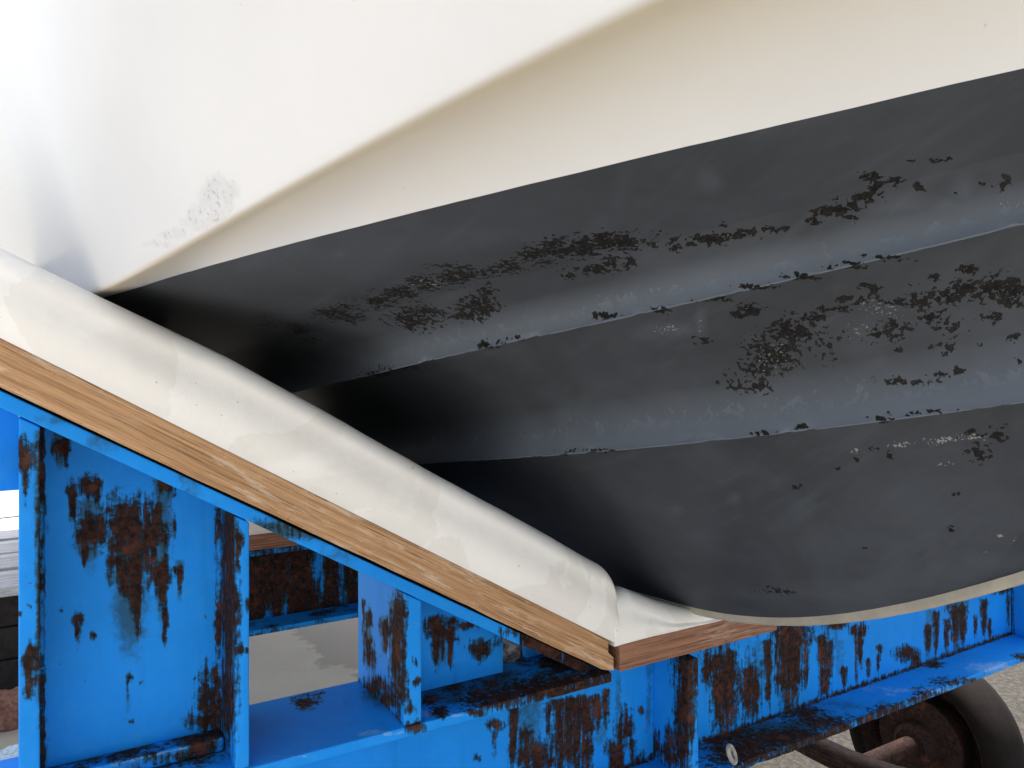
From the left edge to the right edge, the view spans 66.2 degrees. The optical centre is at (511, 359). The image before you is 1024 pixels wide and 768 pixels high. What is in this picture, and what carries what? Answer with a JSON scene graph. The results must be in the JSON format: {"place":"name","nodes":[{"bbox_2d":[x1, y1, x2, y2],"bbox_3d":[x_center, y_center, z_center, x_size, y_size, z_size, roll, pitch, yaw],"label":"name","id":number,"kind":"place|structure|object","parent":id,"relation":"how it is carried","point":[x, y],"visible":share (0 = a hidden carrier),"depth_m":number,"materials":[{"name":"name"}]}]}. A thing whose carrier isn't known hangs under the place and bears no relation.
{"place":"outdoors","nodes":[
{"label":"outdoors","id":0,"kind":"place"},
{"bbox_2d":[0,490,1023,767],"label":"ground","id":1,"kind":"structure","parent":0,"point":[300,660],"depth_m":3.81,"materials":[{"name":"concrete"}]},
{"bbox_2d":[0,595,18,689],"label":"crate","id":2,"kind":"object","parent":1,"relation":"on","point":[9,642],"visible":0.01,"depth_m":3.54,"materials":[{"name":"brown wood"}]},
{"bbox_2d":[0,570,18,597],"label":"silvered board","id":3,"kind":"object","parent":2,"relation":"on","point":[9,583],"visible":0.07,"depth_m":3.54,"materials":[{"name":"grey wood"}]},
{"bbox_2d":[0,553,18,571],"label":"silvered board","id":4,"kind":"object","parent":2,"relation":"on","point":[9,562],"visible":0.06,"depth_m":3.89,"materials":[{"name":"grey wood"}]},
{"bbox_2d":[0,540,18,554],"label":"silvered board","id":5,"kind":"object","parent":2,"relation":"on","point":[9,547],"visible":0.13,"depth_m":4.22,"materials":[{"name":"grey wood"}]},
{"bbox_2d":[0,527,18,541],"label":"silvered board","id":6,"kind":"object","parent":2,"relation":"on","point":[7,534],"visible":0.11,"depth_m":4.52,"materials":[{"name":"grey wood"}]},
{"bbox_2d":[0,507,18,518],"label":"silvered board","id":7,"kind":"object","parent":2,"relation":"on","point":[9,513],"visible":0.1,"depth_m":5.14,"materials":[{"name":"grey wood"}]},
{"bbox_2d":[0,517,18,528],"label":"silvered board","id":8,"kind":"object","parent":2,"relation":"on","point":[9,522],"visible":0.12,"depth_m":4.86,"materials":[{"name":"grey wood"}]},
{"bbox_2d":[0,686,18,731],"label":"stone","id":9,"kind":"object","parent":1,"relation":"on","point":[9,710],"visible":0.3,"depth_m":3.20,"materials":[{"name":"brown stone"}]},
{"bbox_2d":[0,744,18,759],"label":"plastic sheet","id":10,"kind":"object","parent":1,"relation":"on","point":[11,751],"visible":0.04,"depth_m":2.94,"materials":[{"name":"plastic"}]},
{"bbox_2d":[0,387,1023,767],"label":"trailer","id":11,"kind":"object","parent":1,"relation":"on","point":[154,595],"visible":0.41,"depth_m":1.24,"materials":[{"name":"blue paint"}]},
{"bbox_2d":[249,533,299,550],"bbox_3d":[-0.395,0.548,2.707,1.320,0.048,0.206,0,0,-31],"label":"bearer timber","id":12,"kind":"object","parent":11,"relation":"on","point":[265,541],"visible":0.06,"depth_m":2.38,"materials":[{"name":"brown wood"}]},
{"bbox_2d":[246,520,272,534],"bbox_3d":[-0.394,0.497,2.706,1.300,0.056,0.207,0,0,-31],"label":"padding roll","id":13,"kind":"object","parent":12,"relation":"on","point":[254,529],"visible":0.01,"depth_m":2.36,"materials":[{"name":"white fabric"}]},
{"bbox_2d":[0,338,613,670],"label":"bearer timber","id":14,"kind":"object","parent":11,"relation":"on","point":[31,377],"visible":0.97,"depth_m":1.06,"materials":[{"name":"brown wood"}]},
{"bbox_2d":[0,248,618,642],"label":"padding roll","id":15,"kind":"object","parent":14,"relation":"on","point":[216,398],"visible":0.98,"depth_m":1.07,"materials":[{"name":"white fabric"}]},
{"bbox_2d":[503,638,520,663],"bbox_3d":[-0.003,0.504,1.408,0.044,0.078,0.045,0,0,-31],"label":"rag","id":16,"kind":"object","parent":11,"relation":"on","point":[511,651],"visible":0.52,"depth_m":1.39,"materials":[{"name":"grey fabric"}]},
{"bbox_2d":[608,620,776,671],"bbox_3d":[0.308,0.521,1.564,0.405,0.049,0.208,0,0,-31],"label":"bearer timber","id":17,"kind":"object","parent":11,"relation":"on","point":[641,652],"visible":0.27,"depth_m":1.44,"materials":[{"name":"brown wood"}]},
{"bbox_2d":[608,585,721,646],"bbox_3d":[0.295,0.453,1.557,0.399,0.092,0.217,0,0,-31],"label":"padding roll","id":18,"kind":"object","parent":17,"relation":"on","point":[641,616],"visible":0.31,"depth_m":1.41,"materials":[{"name":"white fabric"}]},
{"bbox_2d":[0,0,1023,625],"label":"boat","id":19,"kind":"object","parent":18,"relation":"on","point":[710,308],"visible":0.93,"depth_m":0.83,"materials":[{"name":"paint"}]},
{"bbox_2d":[726,743,737,764],"bbox_3d":[0.420,0.754,1.502,0.032,0.044,0.014,0,0,-42],"label":"rope loop","id":20,"kind":"object","parent":11,"relation":"hanging from","point":[730,749],"visible":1,"depth_m":1.50,"materials":[{"name":"beige fabric"}]}
]}

